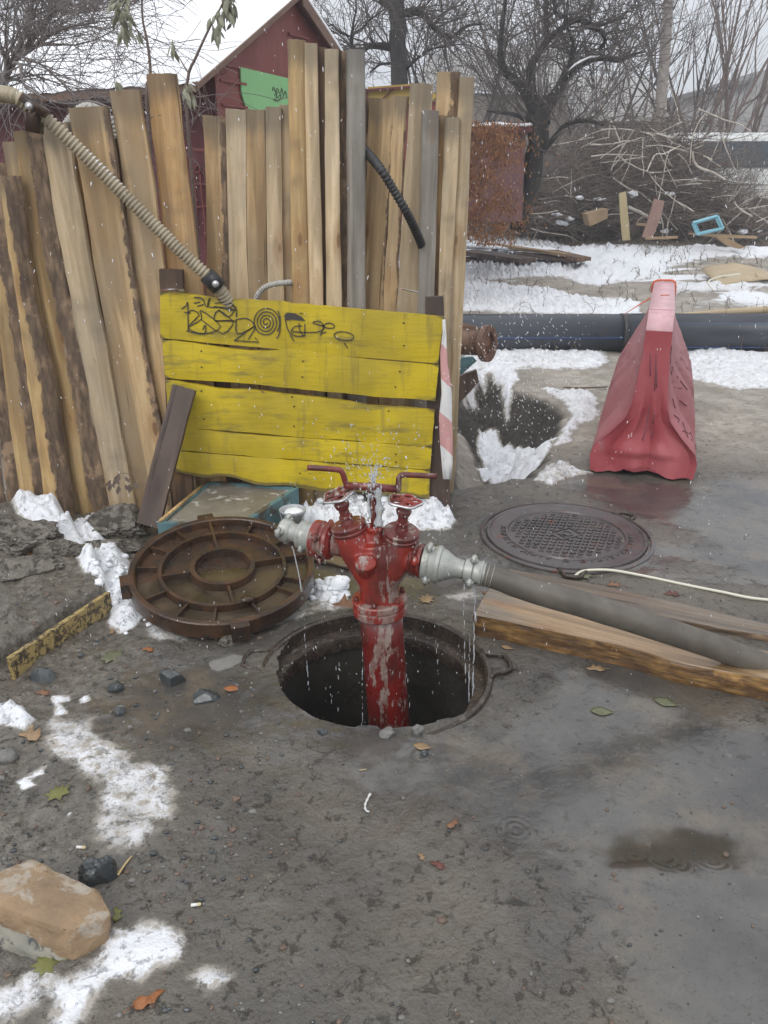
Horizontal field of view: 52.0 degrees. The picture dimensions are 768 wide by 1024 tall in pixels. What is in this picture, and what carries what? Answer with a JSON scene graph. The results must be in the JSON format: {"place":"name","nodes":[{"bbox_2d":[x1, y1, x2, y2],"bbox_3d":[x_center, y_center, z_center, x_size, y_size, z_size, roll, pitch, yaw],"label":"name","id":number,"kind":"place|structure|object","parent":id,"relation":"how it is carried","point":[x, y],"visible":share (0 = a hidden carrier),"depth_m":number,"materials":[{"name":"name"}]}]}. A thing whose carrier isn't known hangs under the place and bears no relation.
{"place":"outdoors","nodes":[
{"label":"outdoors","id":0,"kind":"place"},
{"bbox_2d":[0,224,767,1023],"bbox_3d":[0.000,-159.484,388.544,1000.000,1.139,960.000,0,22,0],"label":"ground","id":1,"kind":"structure","parent":0,"point":[666,766],"depth_m":2.13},
{"bbox_2d":[0,748,18,763],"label":"stone","id":2,"kind":"object","parent":1,"relation":"on","point":[9,755],"visible":0.99,"depth_m":2.20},
{"bbox_2d":[0,519,63,555],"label":"rubble","id":3,"kind":"object","parent":1,"relation":"on","point":[18,537],"visible":0.68,"depth_m":3.27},
{"bbox_2d":[0,517,15,529],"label":"rubble","id":4,"kind":"object","parent":3,"relation":"on","point":[7,521],"visible":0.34,"depth_m":3.30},
{"bbox_2d":[18,724,45,740],"bbox_3d":[-1.026,0.644,2.297,0.104,0.022,0.046,13,26,29],"label":"fallen leaf","id":5,"kind":"object","parent":1,"relation":"on","point":[30,733],"visible":1,"depth_m":2.30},
{"bbox_2d":[0,553,64,580],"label":"rubble","id":6,"kind":"object","parent":1,"relation":"on","point":[19,567],"visible":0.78,"depth_m":3.12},
{"bbox_2d":[29,666,56,682],"bbox_3d":[-1.125,0.551,2.600,0.088,0.081,0.060,0,22,0],"label":"stone","id":7,"kind":"object","parent":1,"relation":"on","point":[40,674],"visible":0.79,"depth_m":2.58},
{"bbox_2d":[28,956,65,976],"bbox_3d":[-0.700,0.938,1.639,0.061,0.008,0.062,14,26,30],"label":"fallen leaf","id":8,"kind":"object","parent":1,"relation":"on","point":[43,965],"visible":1,"depth_m":1.64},
{"bbox_2d":[1,0,107,20],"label":"bare tree","id":9,"kind":"object","parent":1,"relation":"on","point":[66,10],"visible":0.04,"depth_m":16.39,"materials":[{"name":"brown plant"}]},
{"bbox_2d":[0,859,110,960],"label":"stone block","id":10,"kind":"object","parent":1,"relation":"on","point":[47,911],"depth_m":1.67,"materials":[{"name":"stone"}]},
{"bbox_2d":[44,784,69,803],"bbox_3d":[-0.858,0.739,2.074,0.068,0.012,0.067,5,23,12],"label":"fallen leaf","id":11,"kind":"object","parent":1,"relation":"on","point":[57,792],"visible":1,"depth_m":2.08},
{"bbox_2d":[32,537,83,556],"bbox_3d":[-1.342,0.158,3.319,0.244,0.110,0.143,0,22,0],"label":"rubble","id":12,"kind":"object","parent":1,"relation":"on","point":[58,546],"visible":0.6,"depth_m":3.26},
{"bbox_2d":[6,591,112,679],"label":"buried beam","id":13,"kind":"structure","parent":1,"relation":"on","point":[21,660],"depth_m":2.76,"materials":[{"name":"wood"}]},
{"bbox_2d":[77,855,117,886],"bbox_3d":[-0.667,0.837,1.833,0.087,0.096,0.059,-9,24,-20],"label":"stone","id":14,"kind":"object","parent":1,"relation":"on","point":[92,871],"visible":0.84,"depth_m":1.81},
{"bbox_2d":[100,650,123,663],"bbox_3d":[-0.926,0.494,2.690,0.088,0.006,0.088,0,22,0],"label":"fallen leaf","id":15,"kind":"object","parent":1,"relation":"on","point":[109,656],"visible":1,"depth_m":2.70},
{"bbox_2d":[85,539,139,552],"bbox_3d":[-1.222,0.163,3.443,0.318,0.102,0.146,0,22,0],"label":"rubble","id":16,"kind":"object","parent":1,"relation":"on","point":[126,546],"visible":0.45,"depth_m":3.42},
{"bbox_2d":[107,680,123,692],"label":"stone","id":17,"kind":"object","parent":1,"relation":"on","point":[117,686],"visible":1,"depth_m":2.51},
{"bbox_2d":[85,503,149,538],"bbox_3d":[-1.237,0.053,3.599,0.326,0.175,0.185,0,22,0],"label":"rubble","id":18,"kind":"object","parent":1,"relation":"on","point":[119,519],"visible":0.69,"depth_m":3.54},
{"bbox_2d":[112,906,122,923],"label":"fallen leaf","id":19,"kind":"object","parent":1,"relation":"on","point":[117,915],"visible":1,"depth_m":1.74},
{"bbox_2d":[114,706,125,716],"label":"stone","id":20,"kind":"object","parent":1,"relation":"on","point":[119,711],"visible":0.96,"depth_m":2.40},
{"bbox_2d":[0,73,241,514],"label":"timber fence","id":21,"kind":"object","parent":1,"relation":"on","point":[52,343],"visible":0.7,"depth_m":3.41,"materials":[{"name":"brown wood"}]},
{"bbox_2d":[106,473,137,494],"bbox_3d":[-1.130,-0.133,3.600,0.267,0.110,0.049,0,22,0],"label":"withered sprig","id":22,"kind":"object","parent":1,"relation":"on","point":[128,488],"visible":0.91,"depth_m":3.58,"materials":[{"name":"brown plant"}]},
{"bbox_2d":[106,0,153,170],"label":"sapling","id":23,"kind":"object","parent":1,"relation":"on","point":[123,19],"visible":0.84,"depth_m":3.54,"materials":[{"name":"green plant"}]},
{"bbox_2d":[0,0,287,219],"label":"cherry tree","id":24,"kind":"object","parent":1,"relation":"on","point":[31,32],"visible":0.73,"depth_m":4.56,"materials":[{"name":"brown plant"}]},
{"bbox_2d":[62,102,116,137],"bbox_3d":[-1.353,-1.689,3.501,0.445,0.234,0.087,12,25,27],"label":"corrugated hose","id":25,"kind":"object","parent":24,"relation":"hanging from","point":[82,104],"visible":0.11,"depth_m":3.41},
{"bbox_2d":[123,989,164,1012],"bbox_3d":[-0.474,0.968,1.558,0.085,0.014,0.038,-9,24,-22],"label":"fallen leaf","id":26,"kind":"object","parent":1,"relation":"on","point":[140,1002],"visible":1,"depth_m":1.56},
{"bbox_2d":[136,384,195,527],"bbox_3d":[-0.975,-0.248,3.525,0.107,0.641,0.035,15,2,0],"label":"leaning plank","id":27,"kind":"object","parent":1,"relation":"on","point":[169,443],"visible":0.97,"depth_m":3.51,"materials":[{"name":"brown wood"}]},
{"bbox_2d":[159,669,185,686],"bbox_3d":[-0.692,0.547,2.583,0.075,0.084,0.064,14,26,30],"label":"stone","id":28,"kind":"object","parent":1,"relation":"on","point":[170,678],"visible":0.91,"depth_m":2.56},
{"bbox_2d":[0,0,367,294],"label":"red shed","id":29,"kind":"structure","parent":1,"relation":"on","point":[257,51],"depth_m":6.92,"materials":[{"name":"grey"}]},
{"bbox_2d":[167,0,237,262],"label":"sapling","id":30,"kind":"object","parent":1,"relation":"on","point":[229,12],"visible":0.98,"depth_m":3.67,"materials":[{"name":"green plant"}]},
{"bbox_2d":[192,689,220,703],"bbox_3d":[-0.561,0.588,2.493,0.091,0.056,0.063,0,22,0],"label":"stone","id":31,"kind":"object","parent":1,"relation":"on","point":[201,696],"visible":0.89,"depth_m":2.47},
{"bbox_2d":[119,513,313,642],"bbox_3d":[-0.635,0.234,3.061,0.726,0.198,0.737,0,22,0],"label":"manhole cover","id":32,"kind":"object","parent":1,"relation":"on","point":[173,569],"visible":0.98,"depth_m":3.00,"materials":[{"name":"metal"}]},
{"bbox_2d":[157,479,298,533],"bbox_3d":[-0.690,0.026,3.594,0.467,0.162,0.551,5,23,11],"label":"blue tray","id":33,"kind":"object","parent":1,"relation":"on","point":[222,499],"visible":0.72,"depth_m":3.61,"materials":[{"name":"paint"}]},
{"bbox_2d":[209,654,246,670],"bbox_3d":[-0.529,0.513,2.670,0.128,0.043,0.092,-9,24,-21],"label":"stone","id":34,"kind":"object","parent":1,"relation":"on","point":[224,662],"visible":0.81,"depth_m":2.65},
{"bbox_2d":[217,635,243,646],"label":"rubble","id":35,"kind":"object","parent":1,"relation":"on","point":[225,641],"visible":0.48,"depth_m":2.77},
{"bbox_2d":[224,685,237,690],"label":"fallen leaf","id":36,"kind":"object","parent":1,"relation":"on","point":[232,688],"visible":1,"depth_m":2.51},
{"bbox_2d":[37,495,433,634],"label":"snow crumbs","id":37,"kind":"object","parent":1,"relation":"on","point":[335,583],"visible":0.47,"depth_m":3.14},
{"bbox_2d":[202,104,293,485],"bbox_3d":[-0.628,-0.889,3.747,0.503,1.872,0.066,0,22,0],"label":"timber fence","id":38,"kind":"object","parent":1,"relation":"on","point":[249,256],"visible":0.34,"depth_m":3.52,"materials":[{"name":"brown wood"}]},
{"bbox_2d":[279,504,305,523],"bbox_3d":[-0.412,0.027,3.557,0.122,0.088,0.130,0,22,0],"label":"plastic bucket","id":39,"kind":"object","parent":1,"relation":"on","point":[297,511],"visible":0.75,"depth_m":3.53,"materials":[{"name":"white"}]},
{"bbox_2d":[159,268,450,509],"bbox_3d":[-0.356,-0.524,3.626,1.368,1.144,0.080,0,22,0],"label":"warning board","id":40,"kind":"object","parent":1,"relation":"on","point":[342,347],"visible":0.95,"depth_m":3.58,"materials":[{"name":"yellow paint"}]},
{"bbox_2d":[0,85,233,308],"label":"corrugated hose","id":41,"kind":"object","parent":40,"relation":"attached to","point":[39,117],"visible":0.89,"depth_m":3.14,"materials":[{"name":"beige rubber"}]},
{"bbox_2d":[439,319,452,478],"bbox_3d":[0.284,-0.497,3.571,0.070,0.741,0.044,0,22,0],"label":"barrier tape","id":42,"kind":"object","parent":40,"relation":"hanging from","point":[445,419],"visible":0.99,"depth_m":3.58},
{"bbox_2d":[317,728,327,735],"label":"stone","id":43,"kind":"object","parent":1,"relation":"on","point":[322,731],"visible":1,"depth_m":2.29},
{"bbox_2d":[287,39,365,505],"bbox_3d":[-0.260,-0.962,3.614,0.363,2.085,0.104,0,22,0],"label":"timber fence","id":44,"kind":"object","parent":1,"relation":"on","point":[329,255],"visible":0.53,"depth_m":3.39,"materials":[{"name":"brown wood"}]},
{"bbox_2d":[253,280,291,299],"bbox_3d":[-0.392,-1.051,3.723,0.170,0.134,0.534,15,27,32],"label":"corrugated hose","id":45,"kind":"object","parent":44,"relation":"attached to","point":[264,287],"visible":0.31,"depth_m":3.52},
{"bbox_2d":[313,556,347,568],"bbox_3d":[-0.099,0.206,3.396,0.730,0.021,0.198,8,24,20],"label":"plank","id":46,"kind":"object","parent":1,"relation":"on","point":[336,561],"visible":0.12,"depth_m":3.36,"materials":[{"name":"brown wood"}]},
{"bbox_2d":[332,594,352,607],"bbox_3d":[-0.132,0.340,3.002,0.135,0.032,0.060,6,23,15],"label":"fallen leaf","id":47,"kind":"object","parent":1,"relation":"on","point":[344,602],"visible":0.63,"depth_m":3.00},
{"bbox_2d":[240,612,512,755],"bbox_3d":[-0.027,1.403,2.985,0.839,1.924,0.839,-16,27,-33],"label":"open manhole","id":48,"kind":"object","parent":1,"relation":"in","point":[331,655],"visible":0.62,"depth_m":2.92,"materials":[{"name":"metal"}]},
{"bbox_2d":[274,465,436,728],"bbox_3d":[-0.098,0.815,2.719,0.505,2.066,0.202,4,23,9],"label":"fire hydrant","id":49,"kind":"object","parent":48,"relation":"in","point":[379,571],"visible":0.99,"depth_m":2.42,"materials":[{"name":"red metal"}]},
{"bbox_2d":[200,400,533,724],"bbox_3d":[-0.044,0.249,2.457,1.048,1.192,0.451,0,22,0],"label":"water spray","id":50,"kind":"object","parent":49,"relation":"attached to","point":[365,515],"visible":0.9,"depth_m":2.40,"materials":[{"name":"white"}]},
{"bbox_2d":[367,464,383,526],"bbox_3d":[-0.025,-0.048,2.350,0.049,0.194,0.027,0,22,0],"label":"water jet","id":51,"kind":"object","parent":49,"relation":"attached to","point":[376,520],"visible":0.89,"depth_m":2.35,"materials":[{"name":"white"}]},
{"bbox_2d":[419,542,767,669],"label":"fire hose","id":52,"kind":"object","parent":49,"relation":"attached to","point":[471,571],"visible":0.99,"depth_m":2.38,"materials":[{"name":"fabric"}]},
{"bbox_2d":[379,726,395,738],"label":"stone","id":53,"kind":"object","parent":1,"relation":"on","point":[387,732],"visible":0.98,"depth_m":2.28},
{"bbox_2d":[366,83,435,221],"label":"yellow shed","id":54,"kind":"structure","parent":1,"relation":"on","point":[376,92],"depth_m":8.43,"materials":[{"name":"metal"}]},
{"bbox_2d":[411,724,423,734],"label":"stone","id":55,"kind":"object","parent":1,"relation":"on","point":[417,729],"visible":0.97,"depth_m":2.29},
{"bbox_2d":[365,71,473,498],"bbox_3d":[0.116,-0.957,3.771,0.546,2.035,0.140,0,22,0],"label":"timber fence","id":56,"kind":"object","parent":1,"relation":"on","point":[432,183],"visible":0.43,"depth_m":3.56,"materials":[{"name":"brown wood"}]},
{"bbox_2d":[365,144,424,248],"bbox_3d":[0.018,-1.516,3.694,0.401,0.702,0.808,-8,24,-19],"label":"corrugated hose","id":57,"kind":"object","parent":56,"relation":"hanging from","point":[373,160],"visible":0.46,"depth_m":3.34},
{"bbox_2d":[413,742,430,749],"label":"fallen leaf","id":58,"kind":"object","parent":1,"relation":"on","point":[421,745],"visible":1,"depth_m":2.25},
{"bbox_2d":[418,594,436,602],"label":"fallen leaf","id":59,"kind":"object","parent":1,"relation":"on","point":[427,598],"visible":1,"depth_m":3.09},
{"bbox_2d":[430,860,447,868],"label":"fallen leaf","id":60,"kind":"object","parent":1,"relation":"on","point":[439,865],"visible":1,"depth_m":1.88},
{"bbox_2d":[312,0,576,102],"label":"oak tree","id":61,"kind":"object","parent":1,"relation":"on","point":[399,13],"visible":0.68,"depth_m":12.27,"materials":[{"name":"brown plant"}]},
{"bbox_2d":[352,0,580,122],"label":"bare tree","id":62,"kind":"object","parent":1,"relation":"on","point":[416,78],"visible":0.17,"depth_m":16.57,"materials":[{"name":"brown plant"}]},
{"bbox_2d":[458,369,478,403],"bbox_3d":[0.471,-0.712,4.707,0.185,0.281,0.045,0,22,0],"label":"rotten board","id":63,"kind":"object","parent":1,"relation":"on","point":[467,386],"visible":0.51,"depth_m":4.67,"materials":[{"name":"brown wood"}]},
{"bbox_2d":[460,356,476,373],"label":"blue board","id":64,"kind":"object","parent":1,"relation":"on","point":[467,363],"visible":0.48,"depth_m":4.77,"materials":[{"name":"paint"}]},
{"bbox_2d":[461,323,496,361],"bbox_3d":[0.492,-1.079,4.959,0.398,0.226,0.224,14,26,30],"label":"rusty pipe","id":65,"kind":"object","parent":1,"relation":"on","point":[487,338],"visible":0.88,"depth_m":4.87,"materials":[{"name":"metal"}]},
{"bbox_2d":[466,257,508,265],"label":"old board","id":66,"kind":"object","parent":1,"relation":"on","point":[474,259],"visible":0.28,"depth_m":14.21,"materials":[{"name":"brown wood"}]},
{"bbox_2d":[466,249,535,263],"bbox_3d":[2.013,-4.557,14.023,0.443,0.136,1.466,-17,28,-35],"label":"old board","id":67,"kind":"object","parent":66,"relation":"on","point":[507,257],"visible":0.9,"depth_m":13.81,"materials":[{"name":"brown wood"}]},
{"bbox_2d":[466,243,555,251],"bbox_3d":[2.092,-4.972,14.786,2.303,0.178,0.622,0,22,0],"label":"snow cap","id":68,"kind":"object","parent":67,"relation":"on","point":[474,246],"visible":0.41,"depth_m":14.60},
{"bbox_2d":[412,38,572,169],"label":"grey roofed barn","id":69,"kind":"structure","parent":1,"relation":"on","point":[482,111],"depth_m":21.09,"materials":[{"name":"stone"}]},
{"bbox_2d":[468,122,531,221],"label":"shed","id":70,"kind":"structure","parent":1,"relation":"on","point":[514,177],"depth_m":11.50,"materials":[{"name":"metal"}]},
{"bbox_2d":[466,118,560,249],"bbox_3d":[1.761,-6.213,15.005,3.233,2.087,13.153,4,23,11],"label":"metal container","id":71,"kind":"object","parent":1,"relation":"on","point":[496,149],"visible":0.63,"depth_m":9.59,"materials":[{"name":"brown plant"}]},
{"bbox_2d":[513,252,585,262],"bbox_3d":[2.925,-4.524,13.964,0.321,0.098,1.328,-21,30,-40],"label":"old board","id":72,"kind":"object","parent":1,"relation":"on","point":[545,256],"visible":0.64,"depth_m":13.88,"materials":[{"name":"brown wood"}]},
{"bbox_2d":[548,250,590,260],"bbox_3d":[3.198,-4.492,13.762,0.285,0.114,1.084,-8,24,-19],"label":"old board","id":73,"kind":"object","parent":72,"relation":"on","point":[575,257],"visible":0.68,"depth_m":13.40,"materials":[{"name":"brown wood"}]},
{"bbox_2d":[493,243,572,256],"bbox_3d":[2.618,-4.770,14.301,0.205,0.125,1.951,-16,27,-34],"label":"old board","id":74,"kind":"object","parent":73,"relation":"on","point":[536,250],"visible":0.64,"depth_m":14.07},
{"bbox_2d":[480,503,654,579],"bbox_3d":[0.841,0.135,3.630,0.790,0.072,0.835,0,22,0],"label":"manhole cover","id":75,"kind":"object","parent":1,"relation":"on","point":[553,536],"visible":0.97,"depth_m":3.59,"materials":[{"name":"metal"}]},
{"bbox_2d":[426,0,722,235],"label":"apple tree","id":76,"kind":"object","parent":1,"relation":"on","point":[537,112],"visible":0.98,"depth_m":11.40,"materials":[{"name":"brown plant"}]},
{"bbox_2d":[563,386,607,388],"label":"twig","id":77,"kind":"object","parent":1,"relation":"on","point":[585,387],"visible":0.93,"depth_m":6.22,"materials":[{"name":"wood"}]},
{"bbox_2d":[428,0,751,173],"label":"bare tree","id":78,"kind":"object","parent":1,"relation":"on","point":[513,119],"visible":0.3,"depth_m":18.72,"materials":[{"name":"brown plant"}]},
{"bbox_2d":[582,208,607,225],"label":"loose board","id":79,"kind":"object","parent":1,"relation":"on","point":[592,217],"visible":1,"depth_m":15.85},
{"bbox_2d":[586,664,610,670],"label":"fallen leaf","id":80,"kind":"object","parent":1,"relation":"on","point":[597,668],"visible":1,"depth_m":2.64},
{"bbox_2d":[481,0,720,158],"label":"bare tree","id":81,"kind":"object","parent":1,"relation":"on","point":[654,83],"visible":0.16,"depth_m":22.27,"materials":[{"name":"brown plant"}]},
{"bbox_2d":[590,707,618,714],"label":"fallen leaf","id":82,"kind":"object","parent":1,"relation":"on","point":[600,710],"visible":1,"depth_m":2.43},
{"bbox_2d":[543,75,668,168],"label":"distant house","id":83,"kind":"structure","parent":1,"relation":"on","point":[638,92],"depth_m":24.63,"materials":[{"name":"grey stone"}]},
{"bbox_2d":[489,0,736,146],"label":"bare tree","id":84,"kind":"object","parent":1,"relation":"on","point":[650,76],"visible":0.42,"depth_m":20.03,"materials":[{"name":"brown plant"}]},
{"bbox_2d":[463,313,767,351],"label":"black pipe","id":85,"kind":"object","parent":1,"relation":"on","point":[700,330],"visible":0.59,"depth_m":7.54,"materials":[{"name":"plastic"}]},
{"bbox_2d":[466,230,767,351],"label":"dry weeds","id":86,"kind":"object","parent":1,"relation":"on","point":[662,242],"visible":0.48,"depth_m":14.03,"materials":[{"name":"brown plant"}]},
{"bbox_2d":[467,57,767,248],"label":"brush pile","id":87,"kind":"object","parent":1,"relation":"on","point":[622,167],"visible":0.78,"depth_m":16.69,"materials":[{"name":"brown plant"}]},
{"bbox_2d":[472,89,767,239],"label":"thicket","id":88,"kind":"object","parent":1,"relation":"on","point":[758,164],"visible":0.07,"depth_m":17.73,"materials":[{"name":"brown plant"}]},
{"bbox_2d":[473,588,767,700],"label":"plank","id":89,"kind":"object","parent":1,"relation":"on","point":[508,618],"visible":0.67,"depth_m":2.67,"materials":[{"name":"brown wood"}]},
{"bbox_2d":[619,191,629,240],"bbox_3d":[4.757,-5.848,15.566,0.319,0.912,0.051,0,22,0],"label":"standing board","id":90,"kind":"object","parent":1,"relation":"on","point":[624,220],"visible":1,"depth_m":15.55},
{"bbox_2d":[509,569,767,640],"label":"plank","id":91,"kind":"object","parent":1,"relation":"on","point":[701,618],"visible":0.57,"depth_m":2.94,"materials":[{"name":"brown wood"}]},
{"bbox_2d":[590,281,696,479],"bbox_3d":[1.704,-0.917,4.968,0.571,0.869,1.761,7,24,17],"label":"plastic barrier","id":92,"kind":"object","parent":1,"relation":"on","point":[649,385],"visible":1,"depth_m":4.37,"materials":[{"name":"red"}]},
{"bbox_2d":[623,279,676,314],"bbox_3d":[1.806,-1.409,5.167,0.271,0.160,0.764,13,26,28],"label":"wire","id":93,"kind":"object","parent":92,"relation":"attached to","point":[672,280],"visible":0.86,"depth_m":5.44,"materials":[{"name":"orange"}]},
{"bbox_2d":[642,198,664,236],"bbox_3d":[5.265,-5.747,15.392,0.356,0.719,0.049,0,22,0],"label":"leaning board","id":94,"kind":"object","parent":1,"relation":"on","point":[655,213],"visible":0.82,"depth_m":15.38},
{"bbox_2d":[644,236,677,239],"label":"loose board","id":95,"kind":"object","parent":1,"relation":"on","point":[662,237],"visible":1,"depth_m":15.23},
{"bbox_2d":[561,0,761,132],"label":"bare tree","id":96,"kind":"object","parent":1,"relation":"on","point":[702,70],"visible":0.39,"depth_m":23.85,"materials":[{"name":"brown plant"}]},
{"bbox_2d":[654,0,673,132],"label":"utility pole","id":97,"kind":"object","parent":1,"relation":"on","point":[661,88],"visible":0.39,"depth_m":19.23,"materials":[{"name":"grey wood"}]},
{"bbox_2d":[567,0,767,150],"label":"bare tree","id":98,"kind":"object","parent":1,"relation":"on","point":[757,107],"visible":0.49,"depth_m":20.66,"materials":[{"name":"brown plant"}]},
{"bbox_2d":[653,697,682,705],"bbox_3d":[0.893,0.596,2.474,0.081,0.004,0.049,0,22,0],"label":"fallen leaf","id":99,"kind":"object","parent":1,"relation":"on","point":[664,701],"visible":1,"depth_m":2.48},
{"bbox_2d":[575,568,767,600],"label":"cable","id":100,"kind":"object","parent":1,"relation":"on","point":[681,583],"visible":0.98,"depth_m":3.19,"materials":[{"name":"beige plastic"}]},
{"bbox_2d":[634,133,767,227],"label":"white bus","id":101,"kind":"object","parent":1,"relation":"on","point":[736,146],"visible":0.06,"depth_m":18.65,"materials":[{"name":"paint"}]},
{"bbox_2d":[692,215,723,235],"bbox_3d":[6.273,-5.551,15.235,0.650,0.392,0.064,0,22,0],"label":"window frame","id":102,"kind":"object","parent":1,"relation":"on","point":[715,217],"visible":1,"depth_m":15.23,"materials":[{"name":"blue paint"}]},
{"bbox_2d":[667,70,767,132],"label":"concrete building","id":103,"kind":"structure","parent":1,"relation":"on","point":[748,110],"depth_m":30.34,"materials":[{"name":"concrete"}]},
{"bbox_2d":[688,233,756,238],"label":"loose board","id":104,"kind":"object","parent":1,"relation":"on","point":[731,236],"visible":0.94,"depth_m":15.41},
{"bbox_2d":[707,273,740,290],"bbox_3d":[4.970,-3.377,11.546,0.522,0.234,0.162,-10,24,-22],"label":"cable","id":105,"kind":"object","parent":1,"relation":"on","point":[721,276],"visible":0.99,"depth_m":11.54,"materials":[{"name":"beige plastic"}]},
{"bbox_2d":[685,306,767,312],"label":"cardboard strip","id":106,"kind":"object","parent":1,"relation":"on","point":[759,309],"visible":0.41,"depth_m":9.86,"materials":[{"name":"cardboard"}]},
{"bbox_2d":[688,0,767,132],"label":"bare tree","id":107,"kind":"object","parent":1,"relation":"on","point":[754,128],"visible":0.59,"depth_m":22.76,"materials":[{"name":"brown plant"}]},
{"bbox_2d":[714,236,743,248],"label":"loose board","id":108,"kind":"object","parent":1,"relation":"on","point":[727,242],"visible":1,"depth_m":15.18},
{"bbox_2d":[701,263,767,284],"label":"cardboard sheet","id":109,"kind":"object","parent":1,"relation":"on","point":[748,272],"visible":0.92,"depth_m":12.41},
{"bbox_2d":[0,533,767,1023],"bbox_3d":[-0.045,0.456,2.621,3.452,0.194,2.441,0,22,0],"label":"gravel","id":110,"kind":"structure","parent":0,"point":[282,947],"depth_m":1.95,"materials":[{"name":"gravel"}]},
{"bbox_2d":[0,0,767,97],"label":"sky","id":111,"kind":"structure","parent":0,"point":[763,32],"materials":[{"name":"white"}]},
{"bbox_2d":[4,1,767,687],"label":"falling snow","id":112,"kind":"structure","parent":0,"point":[440,269],"depth_m":2.67,"materials":[{"name":"snow"}]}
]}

